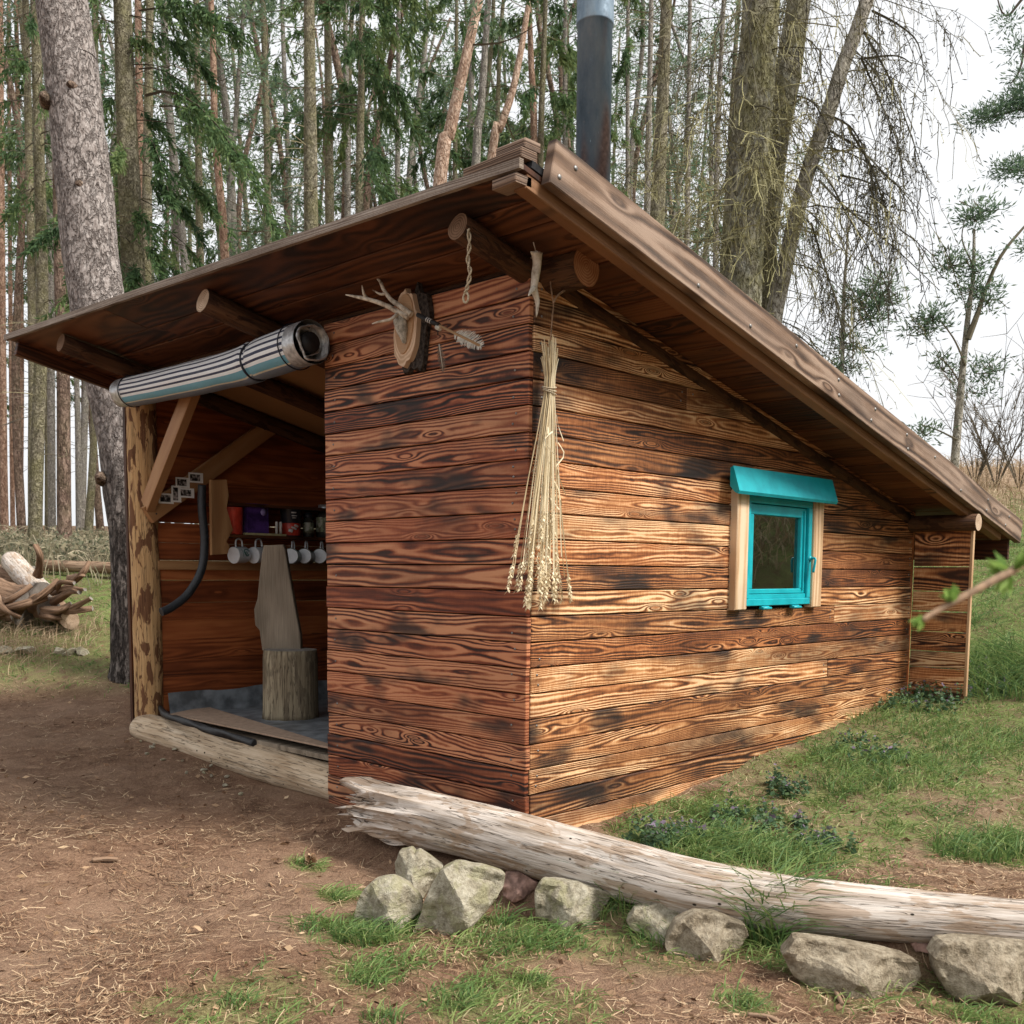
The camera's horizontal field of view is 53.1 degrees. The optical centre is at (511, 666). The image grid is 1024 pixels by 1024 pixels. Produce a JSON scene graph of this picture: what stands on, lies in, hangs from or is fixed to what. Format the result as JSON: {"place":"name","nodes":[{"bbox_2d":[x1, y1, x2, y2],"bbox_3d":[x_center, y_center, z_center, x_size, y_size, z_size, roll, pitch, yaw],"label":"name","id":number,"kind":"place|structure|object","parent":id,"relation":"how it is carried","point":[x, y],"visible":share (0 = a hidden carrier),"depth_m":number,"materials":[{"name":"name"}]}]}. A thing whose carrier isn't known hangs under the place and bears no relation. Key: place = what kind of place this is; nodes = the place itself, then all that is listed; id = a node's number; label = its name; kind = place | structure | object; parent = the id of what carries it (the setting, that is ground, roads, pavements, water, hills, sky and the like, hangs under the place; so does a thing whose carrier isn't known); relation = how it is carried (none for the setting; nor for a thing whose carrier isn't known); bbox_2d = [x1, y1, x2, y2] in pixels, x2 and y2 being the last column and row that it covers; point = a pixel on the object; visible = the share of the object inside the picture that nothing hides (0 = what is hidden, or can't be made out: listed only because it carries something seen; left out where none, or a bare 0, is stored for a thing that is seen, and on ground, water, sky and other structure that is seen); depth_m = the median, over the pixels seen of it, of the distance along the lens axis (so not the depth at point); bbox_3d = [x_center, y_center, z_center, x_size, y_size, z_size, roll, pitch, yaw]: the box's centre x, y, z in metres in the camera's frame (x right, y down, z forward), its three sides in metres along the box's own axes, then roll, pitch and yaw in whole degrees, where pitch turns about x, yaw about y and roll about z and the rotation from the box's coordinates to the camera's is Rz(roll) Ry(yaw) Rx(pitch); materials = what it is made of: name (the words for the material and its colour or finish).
{"place":"outdoors","nodes":[
{"label":"outdoors","id":0,"kind":"place"},
{"bbox_2d":[0,467,1023,1023],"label":"ground","id":1,"kind":"structure","parent":0,"point":[144,787],"depth_m":4.65,"materials":[{"name":"soil"}]},
{"bbox_2d":[4,0,27,526],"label":"pine tree","id":2,"kind":"object","parent":1,"relation":"on","point":[11,460],"visible":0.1,"depth_m":39.06,"materials":[{"name":"orange plant"}]},
{"bbox_2d":[3,0,31,472],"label":"pine tree","id":3,"kind":"object","parent":1,"relation":"on","point":[22,326],"visible":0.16,"depth_m":36.98,"materials":[{"name":"orange plant"}]},
{"bbox_2d":[0,578,34,625],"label":"log","id":4,"kind":"object","parent":1,"relation":"on","point":[7,589],"visible":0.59,"depth_m":11.12,"materials":[{"name":"brown wood"}]},
{"bbox_2d":[1,552,51,596],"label":"log","id":5,"kind":"object","parent":4,"relation":"on","point":[18,568],"visible":0.73,"depth_m":11.58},
{"bbox_2d":[0,0,45,533],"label":"pine tree","id":6,"kind":"object","parent":1,"relation":"on","point":[4,513],"visible":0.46,"depth_m":25.34,"materials":[{"name":"orange plant"}]},
{"bbox_2d":[0,0,56,495],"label":"spruce tree","id":7,"kind":"object","parent":1,"relation":"on","point":[31,262],"visible":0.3,"depth_m":23.09,"materials":[{"name":"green plant"}]},
{"bbox_2d":[4,0,68,529],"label":"spruce tree","id":8,"kind":"object","parent":1,"relation":"on","point":[13,51],"visible":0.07,"depth_m":35.85,"materials":[{"name":"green plant"}]},
{"bbox_2d":[0,0,100,538],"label":"pine tree","id":9,"kind":"object","parent":1,"relation":"on","point":[64,517],"visible":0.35,"depth_m":18.60,"materials":[{"name":"brown plant"}]},
{"bbox_2d":[20,234,87,534],"bbox_3d":[-12.663,-9.376,29.256,2.249,11.979,1.938,0,5,-7],"label":"spruce tree","id":10,"kind":"object","parent":1,"relation":"on","point":[78,485],"visible":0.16,"depth_m":29.52,"materials":[{"name":"brown plant"}]},
{"bbox_2d":[4,0,104,538],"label":"pine tree","id":11,"kind":"object","parent":1,"relation":"on","point":[18,457],"visible":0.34,"depth_m":29.80,"materials":[{"name":"brown plant"}]},
{"bbox_2d":[0,602,110,687],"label":"dry weeds","id":12,"kind":"object","parent":1,"relation":"on","point":[18,639],"visible":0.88,"depth_m":10.65,"materials":[{"name":"beige plant"}]},
{"bbox_2d":[0,0,115,543],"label":"spruce tree","id":13,"kind":"object","parent":1,"relation":"on","point":[36,484],"visible":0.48,"depth_m":15.89,"materials":[{"name":"green plant"}]},
{"bbox_2d":[35,0,135,683],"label":"pine","id":14,"kind":"object","parent":1,"relation":"on","point":[70,99],"visible":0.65,"depth_m":9.28,"materials":[{"name":"grey plant"}]},
{"bbox_2d":[5,0,170,532],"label":"pine tree","id":15,"kind":"object","parent":1,"relation":"on","point":[51,464],"visible":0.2,"depth_m":26.44,"materials":[{"name":"plant"}]},
{"bbox_2d":[70,96,113,540],"bbox_3d":[-9.408,-7.730,23.494,2.059,10.110,1.768,6,7,44],"label":"spruce tree","id":16,"kind":"object","parent":1,"relation":"on","point":[90,503],"visible":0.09,"depth_m":23.65,"materials":[{"name":"brown plant"}]},
{"bbox_2d":[43,0,170,527],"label":"pine tree","id":17,"kind":"object","parent":1,"relation":"on","point":[84,420],"visible":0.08,"depth_m":38.08,"materials":[{"name":"plant"}]},
{"bbox_2d":[15,0,292,374],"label":"spruce tree","id":18,"kind":"object","parent":1,"relation":"on","point":[124,158],"visible":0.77,"depth_m":12.76,"materials":[{"name":"green plant"}]},
{"bbox_2d":[133,0,175,260],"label":"pine tree","id":19,"kind":"object","parent":1,"relation":"on","point":[139,97],"visible":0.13,"depth_m":24.75,"materials":[{"name":"orange plant"}]},
{"bbox_2d":[0,523,310,588],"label":"bramble undergrowth","id":20,"kind":"object","parent":1,"relation":"on","point":[74,547],"visible":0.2,"depth_m":14.19,"materials":[{"name":"green plant"}]},
{"bbox_2d":[111,0,204,282],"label":"spruce tree","id":21,"kind":"object","parent":1,"relation":"on","point":[146,168],"visible":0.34,"depth_m":18.17,"materials":[{"name":"brown plant"}]},
{"bbox_2d":[110,0,218,282],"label":"spruce tree","id":22,"kind":"object","parent":1,"relation":"on","point":[173,227],"visible":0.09,"depth_m":33.43,"materials":[{"name":"green plant"}]},
{"bbox_2d":[97,0,252,259],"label":"pine tree","id":23,"kind":"object","parent":1,"relation":"on","point":[224,251],"visible":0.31,"depth_m":23.97,"materials":[{"name":"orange plant"}]},
{"bbox_2d":[108,0,251,271],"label":"pine tree","id":24,"kind":"object","parent":1,"relation":"on","point":[181,229],"visible":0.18,"depth_m":30.07,"materials":[{"name":"plant"}]},
{"bbox_2d":[111,0,281,524],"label":"pine tree","id":25,"kind":"object","parent":1,"relation":"on","point":[199,177],"visible":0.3,"depth_m":25.93,"materials":[{"name":"plant"}]},
{"bbox_2d":[106,0,337,256],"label":"pine tree","id":26,"kind":"object","parent":1,"relation":"on","point":[226,114],"visible":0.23,"depth_m":31.31,"materials":[{"name":"plant"}]},
{"bbox_2d":[161,0,282,255],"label":"spruce tree","id":27,"kind":"object","parent":1,"relation":"on","point":[234,128],"visible":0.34,"depth_m":30.54,"materials":[{"name":"green plant"}]},
{"bbox_2d":[170,0,322,261],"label":"pine tree","id":28,"kind":"object","parent":1,"relation":"on","point":[240,194],"visible":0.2,"depth_m":36.78,"materials":[{"name":"green plant"}]},
{"bbox_2d":[181,0,342,259],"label":"pine tree","id":29,"kind":"object","parent":1,"relation":"on","point":[267,172],"visible":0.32,"depth_m":30.30,"materials":[{"name":"plant"}]},
{"bbox_2d":[207,0,324,244],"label":"pine tree","id":30,"kind":"object","parent":1,"relation":"on","point":[273,113],"visible":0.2,"depth_m":37.88,"materials":[{"name":"green plant"}]},
{"bbox_2d":[238,0,340,242],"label":"spruce tree","id":31,"kind":"object","parent":1,"relation":"on","point":[284,72],"visible":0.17,"depth_m":42.09,"materials":[{"name":"green plant"}]},
{"bbox_2d":[244,0,384,231],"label":"spruce tree","id":32,"kind":"object","parent":1,"relation":"on","point":[311,186],"visible":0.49,"depth_m":17.16,"materials":[{"name":"brown plant"}]},
{"bbox_2d":[265,0,378,224],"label":"spruce tree","id":33,"kind":"object","parent":1,"relation":"on","point":[329,170],"visible":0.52,"depth_m":23.77,"materials":[{"name":"green plant"}]},
{"bbox_2d":[217,0,451,233],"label":"pine tree","id":34,"kind":"object","parent":1,"relation":"on","point":[336,62],"visible":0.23,"depth_m":28.57,"materials":[{"name":"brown plant"}]},
{"bbox_2d":[263,0,439,220],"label":"spruce tree","id":35,"kind":"object","parent":1,"relation":"on","point":[363,55],"visible":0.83,"depth_m":21.03,"materials":[{"name":"green plant"}]},
{"bbox_2d":[316,2,445,210],"bbox_3d":[-2.402,-10.812,23.949,4.209,16.311,4.839,2,6,21],"label":"pine tree","id":36,"kind":"object","parent":1,"relation":"on","point":[367,192],"visible":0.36,"depth_m":23.87,"materials":[{"name":"green plant"}]},
{"bbox_2d":[354,874,422,932],"bbox_3d":[-0.506,0.964,4.190,0.287,0.223,0.220,0,5,0],"label":"stone","id":37,"kind":"object","parent":1,"relation":"on","point":[388,895],"visible":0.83,"depth_m":4.14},
{"bbox_2d":[341,0,461,205],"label":"spruce tree","id":38,"kind":"object","parent":1,"relation":"on","point":[417,131],"visible":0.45,"depth_m":23.05,"materials":[{"name":"green plant"}]},
{"bbox_2d":[395,846,442,897],"bbox_3d":[-0.425,0.918,4.603,0.226,0.220,0.228,6,7,44],"label":"stone","id":39,"kind":"object","parent":1,"relation":"on","point":[419,869],"visible":0.81,"depth_m":4.54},
{"bbox_2d":[352,0,487,194],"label":"pine tree","id":40,"kind":"object","parent":1,"relation":"on","point":[417,96],"visible":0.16,"depth_m":30.74,"materials":[{"name":"plant"}]},
{"bbox_2d":[401,0,491,187],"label":"spruce tree","id":41,"kind":"object","parent":1,"relation":"on","point":[458,137],"visible":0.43,"depth_m":27.75,"materials":[{"name":"green plant"}]},
{"bbox_2d":[414,860,504,935],"bbox_3d":[-0.212,0.940,4.155,0.368,0.305,0.261,0,5,0],"label":"stone","id":42,"kind":"object","parent":1,"relation":"on","point":[462,895],"visible":0.94,"depth_m":4.10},
{"bbox_2d":[402,0,554,176],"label":"pine tree","id":43,"kind":"object","parent":1,"relation":"on","point":[471,84],"visible":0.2,"depth_m":35.33,"materials":[{"name":"plant"}]},
{"bbox_2d":[430,0,527,179],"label":"spruce tree","id":44,"kind":"object","parent":1,"relation":"on","point":[490,57],"visible":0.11,"depth_m":38.55,"materials":[{"name":"green plant"}]},
{"bbox_2d":[427,0,546,177],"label":"spruce tree","id":45,"kind":"object","parent":1,"relation":"on","point":[477,135],"visible":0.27,"depth_m":20.95,"materials":[{"name":"grey plant"}]},
{"bbox_2d":[448,1,552,178],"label":"pine tree","id":46,"kind":"object","parent":1,"relation":"on","point":[498,126],"visible":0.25,"depth_m":22.88,"materials":[{"name":"pink plant"}]},
{"bbox_2d":[458,0,548,155],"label":"spruce tree","id":47,"kind":"object","parent":1,"relation":"on","point":[497,91],"visible":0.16,"depth_m":35.90,"materials":[{"name":"green plant"}]},
{"bbox_2d":[377,0,632,186],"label":"pine tree","id":48,"kind":"object","parent":1,"relation":"on","point":[446,136],"visible":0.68,"depth_m":18.03,"materials":[{"name":"brown plant"}]},
{"bbox_2d":[0,580,1023,1023],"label":"bark chips","id":49,"kind":"object","parent":1,"relation":"on","point":[560,960],"visible":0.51,"depth_m":3.79,"materials":[{"name":"brown wood"}]},
{"bbox_2d":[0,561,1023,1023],"bbox_3d":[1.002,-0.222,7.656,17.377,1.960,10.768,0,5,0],"label":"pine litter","id":50,"kind":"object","parent":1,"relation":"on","point":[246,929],"visible":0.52,"depth_m":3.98,"materials":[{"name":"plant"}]},
{"bbox_2d":[4,0,1022,826],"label":"wooden hut","id":51,"kind":"object","parent":1,"relation":"on","point":[764,512],"visible":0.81,"depth_m":5.60,"materials":[{"name":"wood"}]},
{"bbox_2d":[159,485,208,615],"bbox_3d":[-2.359,-0.842,7.360,0.060,0.943,0.389,6,7,44],"label":"rubber hose","id":52,"kind":"object","parent":51,"relation":"hanging from","point":[184,597],"visible":1,"depth_m":7.42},
{"bbox_2d":[158,705,256,746],"bbox_3d":[-2.146,0.380,6.908,0.139,0.054,1.970,-3,6,-35],"label":"rubber hose","id":53,"kind":"object","parent":51,"relation":"on","point":[204,728],"visible":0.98,"depth_m":6.62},
{"bbox_2d":[109,319,329,406],"bbox_3d":[-1.929,-1.887,6.422,2.346,0.344,0.259,6,7,44],"label":"rolled blind","id":54,"kind":"object","parent":51,"relation":"attached to","point":[292,347],"visible":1,"depth_m":6.04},
{"bbox_2d":[168,680,332,742],"bbox_3d":[-0.168,0.285,7.738,3.326,0.175,3.470,6,7,44],"label":"floor tarpaulin","id":55,"kind":"object","parent":51,"relation":"on","point":[246,702],"visible":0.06,"depth_m":7.81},
{"bbox_2d":[170,707,327,747],"bbox_3d":[-1.519,0.418,6.832,2.775,0.010,0.417,6,7,44],"label":"floor mat","id":56,"kind":"object","parent":55,"relation":"on","point":[209,715],"visible":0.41,"depth_m":7.04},
{"bbox_2d":[254,545,318,720],"bbox_3d":[-1.647,-0.258,7.480,0.455,1.268,0.403,-1,5,-14],"label":"log chair","id":57,"kind":"object","parent":55,"relation":"on","point":[290,677],"visible":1,"depth_m":7.50,"materials":[{"name":"brown wood"}]},
{"bbox_2d":[242,503,268,533],"bbox_3d":[-2.008,-1.150,7.965,0.130,0.230,0.196,6,7,44],"label":"purple box","id":58,"kind":"object","parent":51,"relation":"on","point":[255,519],"visible":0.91,"depth_m":7.91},
{"bbox_2d":[345,279,433,374],"bbox_3d":[-0.623,-1.759,5.195,0.463,0.526,0.185,0,5,-2],"label":"antler trophy","id":59,"kind":"object","parent":51,"relation":"attached to","point":[411,337],"visible":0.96,"depth_m":5.16,"materials":[{"name":"brown wood"}]},
{"bbox_2d":[416,313,483,371],"bbox_3d":[-0.293,-1.589,4.952,0.457,0.306,0.067,6,7,44],"label":"feathered arrow","id":60,"kind":"object","parent":51,"relation":"attached to","point":[462,337],"visible":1,"depth_m":4.92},
{"bbox_2d":[505,281,572,610],"bbox_3d":[0.157,-1.046,4.665,0.180,1.593,0.502,6,7,44],"label":"wheat bundle","id":61,"kind":"object","parent":51,"relation":"hanging from","point":[547,461],"visible":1,"depth_m":4.68,"materials":[{"name":"plant"}]},
{"bbox_2d":[726,466,837,609],"bbox_3d":[1.656,-0.775,6.340,0.155,0.833,1.195,6,7,44],"label":"window","id":62,"kind":"structure","parent":51,"relation":"in","point":[776,546],"depth_m":6.35,"materials":[{"name":"teal paint"}]},
{"bbox_2d":[503,871,537,902],"bbox_3d":[0.034,0.951,4.455,0.151,0.130,0.147,6,7,44],"label":"stone","id":63,"kind":"object","parent":1,"relation":"on","point":[518,886],"visible":0.92,"depth_m":4.42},
{"bbox_2d":[498,7,564,163],"bbox_3d":[0.510,-11.783,24.112,2.404,15.550,1.760,-1,6,-17],"label":"pine tree","id":64,"kind":"object","parent":1,"relation":"on","point":[533,115],"visible":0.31,"depth_m":23.78,"materials":[{"name":"orange plant"}]},
{"bbox_2d":[494,0,576,167],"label":"spruce tree","id":65,"kind":"object","parent":1,"relation":"on","point":[563,103],"visible":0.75,"depth_m":23.70,"materials":[{"name":"green plant"}]},
{"bbox_2d":[461,0,632,178],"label":"pine tree","id":66,"kind":"object","parent":1,"relation":"on","point":[539,30],"visible":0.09,"depth_m":37.87,"materials":[{"name":"green plant"}]},
{"bbox_2d":[488,0,643,207],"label":"pine tree","id":67,"kind":"object","parent":1,"relation":"on","point":[560,74],"visible":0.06,"depth_m":36.24,"materials":[{"name":"green plant"}]},
{"bbox_2d":[535,877,610,929],"bbox_3d":[0.251,0.975,4.201,0.318,0.212,0.208,0,5,0],"label":"stone","id":68,"kind":"object","parent":1,"relation":"on","point":[563,899],"visible":0.87,"depth_m":4.16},
{"bbox_2d":[534,0,631,165],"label":"spruce tree","id":69,"kind":"object","parent":1,"relation":"on","point":[552,37],"visible":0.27,"depth_m":26.65,"materials":[{"name":"green plant"}]},
{"bbox_2d":[212,625,1023,1023],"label":"grass tufts","id":70,"kind":"object","parent":1,"relation":"on","point":[768,851],"visible":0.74,"depth_m":4.76,"materials":[{"name":"plant"}]},
{"bbox_2d":[569,0,676,203],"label":"spruce tree","id":71,"kind":"object","parent":1,"relation":"on","point":[625,66],"visible":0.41,"depth_m":26.75,"materials":[{"name":"green plant"}]},
{"bbox_2d":[569,0,711,205],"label":"pine tree","id":72,"kind":"object","parent":1,"relation":"on","point":[636,105],"visible":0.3,"depth_m":40.67,"materials":[{"name":"plant"}]},
{"bbox_2d":[612,0,690,239],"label":"spruce tree","id":73,"kind":"object","parent":1,"relation":"on","point":[649,70],"visible":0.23,"depth_m":22.88,"materials":[{"name":"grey plant"}]},
{"bbox_2d":[626,903,677,944],"bbox_3d":[0.586,1.007,4.030,0.242,0.180,0.242,6,7,44],"label":"stone","id":74,"kind":"object","parent":1,"relation":"on","point":[654,913],"visible":0.62,"depth_m":3.99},
{"bbox_2d":[623,0,717,257],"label":"pine tree","id":75,"kind":"object","parent":1,"relation":"on","point":[680,112],"visible":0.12,"depth_m":44.91,"materials":[{"name":"plant"}]},
{"bbox_2d":[611,1,731,235],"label":"pine tree","id":76,"kind":"object","parent":1,"relation":"on","point":[642,128],"visible":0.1,"depth_m":42.70,"materials":[{"name":"green plant"}]},
{"bbox_2d":[614,0,729,247],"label":"pine tree","id":77,"kind":"object","parent":1,"relation":"on","point":[685,77],"visible":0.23,"depth_m":42.68,"materials":[{"name":"plant"}]},
{"bbox_2d":[610,0,737,247],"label":"spruce tree","id":78,"kind":"object","parent":1,"relation":"on","point":[665,8],"visible":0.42,"depth_m":16.18,"materials":[{"name":"brown plant"}]},
{"bbox_2d":[335,776,1023,942],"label":"fallen log","id":79,"kind":"object","parent":1,"relation":"on","point":[532,846],"visible":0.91,"depth_m":4.05,"materials":[{"name":"wood"}]},
{"bbox_2d":[642,0,735,247],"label":"spruce tree","id":80,"kind":"object","parent":1,"relation":"on","point":[689,41],"visible":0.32,"depth_m":25.75,"materials":[{"name":"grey plant"}]},
{"bbox_2d":[666,1,739,261],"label":"pine tree","id":81,"kind":"object","parent":1,"relation":"on","point":[711,140],"visible":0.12,"depth_m":46.42,"materials":[{"name":"plant"}]},
{"bbox_2d":[670,0,737,269],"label":"spruce tree","id":82,"kind":"object","parent":1,"relation":"on","point":[722,26],"visible":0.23,"depth_m":21.01,"materials":[{"name":"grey plant"}]},
{"bbox_2d":[665,908,748,961],"bbox_3d":[0.729,1.017,3.858,0.286,0.206,0.272,6,7,44],"label":"stone","id":83,"kind":"object","parent":1,"relation":"on","point":[703,934],"visible":0.83,"depth_m":3.80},
{"bbox_2d":[665,0,816,256],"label":"pine tree","id":84,"kind":"object","parent":1,"relation":"on","point":[733,70],"visible":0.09,"depth_m":39.35,"materials":[{"name":"plant"}]},
{"bbox_2d":[671,0,860,285],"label":"pine tree","id":85,"kind":"object","parent":1,"relation":"on","point":[698,51],"visible":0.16,"depth_m":32.64,"materials":[{"name":"plant"}]},
{"bbox_2d":[635,0,938,390],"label":"larch tree","id":86,"kind":"object","parent":1,"relation":"on","point":[791,90],"visible":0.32,"depth_m":12.11,"materials":[{"name":"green plant"}]},
{"bbox_2d":[611,0,983,357],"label":"larch tree","id":87,"kind":"object","parent":1,"relation":"on","point":[750,145],"visible":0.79,"depth_m":11.31,"materials":[{"name":"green plant"}]},
{"bbox_2d":[621,652,1010,854],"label":"dead nettles","id":88,"kind":"object","parent":1,"relation":"on","point":[783,787],"visible":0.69,"depth_m":5.25,"materials":[{"name":"green plant"}]},
{"bbox_2d":[665,0,991,409],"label":"larch tree","id":89,"kind":"object","parent":1,"relation":"on","point":[777,298],"visible":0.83,"depth_m":11.79,"materials":[{"name":"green plant"}]},
{"bbox_2d":[780,932,920,998],"bbox_3d":[1.174,1.046,3.571,0.481,0.214,0.252,0,5,0],"label":"stone","id":90,"kind":"object","parent":1,"relation":"on","point":[847,965],"visible":0.89,"depth_m":3.53,"materials":[{"name":"stone"}]},
{"bbox_2d":[815,199,919,389],"bbox_3d":[4.893,-4.297,14.679,1.525,4.620,1.049,-1,5,-15],"label":"young pine","id":91,"kind":"object","parent":1,"relation":"on","point":[871,303],"visible":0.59,"depth_m":14.53,"materials":[{"name":"green plant"}]},
{"bbox_2d":[729,452,1023,837],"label":"dry grass","id":92,"kind":"structure","parent":1,"relation":"on","point":[983,485],"depth_m":16.46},
{"bbox_2d":[884,185,1023,467],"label":"forked tree","id":93,"kind":"object","parent":1,"relation":"on","point":[982,298],"visible":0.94,"depth_m":16.50,"materials":[{"name":"green plant"}]},
{"bbox_2d":[908,549,1023,631],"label":"hazel shrub","id":94,"kind":"object","parent":1,"relation":"on","point":[1002,572],"visible":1,"depth_m":0.88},
{"bbox_2d":[908,356,1023,482],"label":"bare shrub","id":95,"kind":"object","parent":1,"relation":"on","point":[982,464],"visible":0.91,"depth_m":17.67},
{"bbox_2d":[921,302,1023,486],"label":"bare shrub","id":96,"kind":"object","parent":1,"relation":"on","point":[982,432],"visible":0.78,"depth_m":17.58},
{"bbox_2d":[926,933,1023,1005],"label":"stone","id":97,"kind":"object","parent":1,"relation":"on","point":[987,969],"visible":0.97,"depth_m":3.48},
{"bbox_2d":[931,325,1023,487],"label":"bare shrub","id":98,"kind":"object","parent":1,"relation":"on","point":[1000,449],"visible":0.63,"depth_m":17.68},
{"bbox_2d":[946,0,1023,263],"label":"edge pine","id":99,"kind":"object","parent":1,"relation":"on","point":[1016,101],"visible":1,"depth_m":12.15,"materials":[{"name":"green plant"}]},
{"bbox_2d":[0,482,1023,1023],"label":"short grass","id":100,"kind":"structure","parent":0,"point":[544,946],"depth_m":4.25,"materials":[{"name":"plant"}]},
{"bbox_2d":[3,0,1023,525],"label":"sky","id":101,"kind":"structure","parent":0,"point":[980,75],"materials":[{"name":"white"}]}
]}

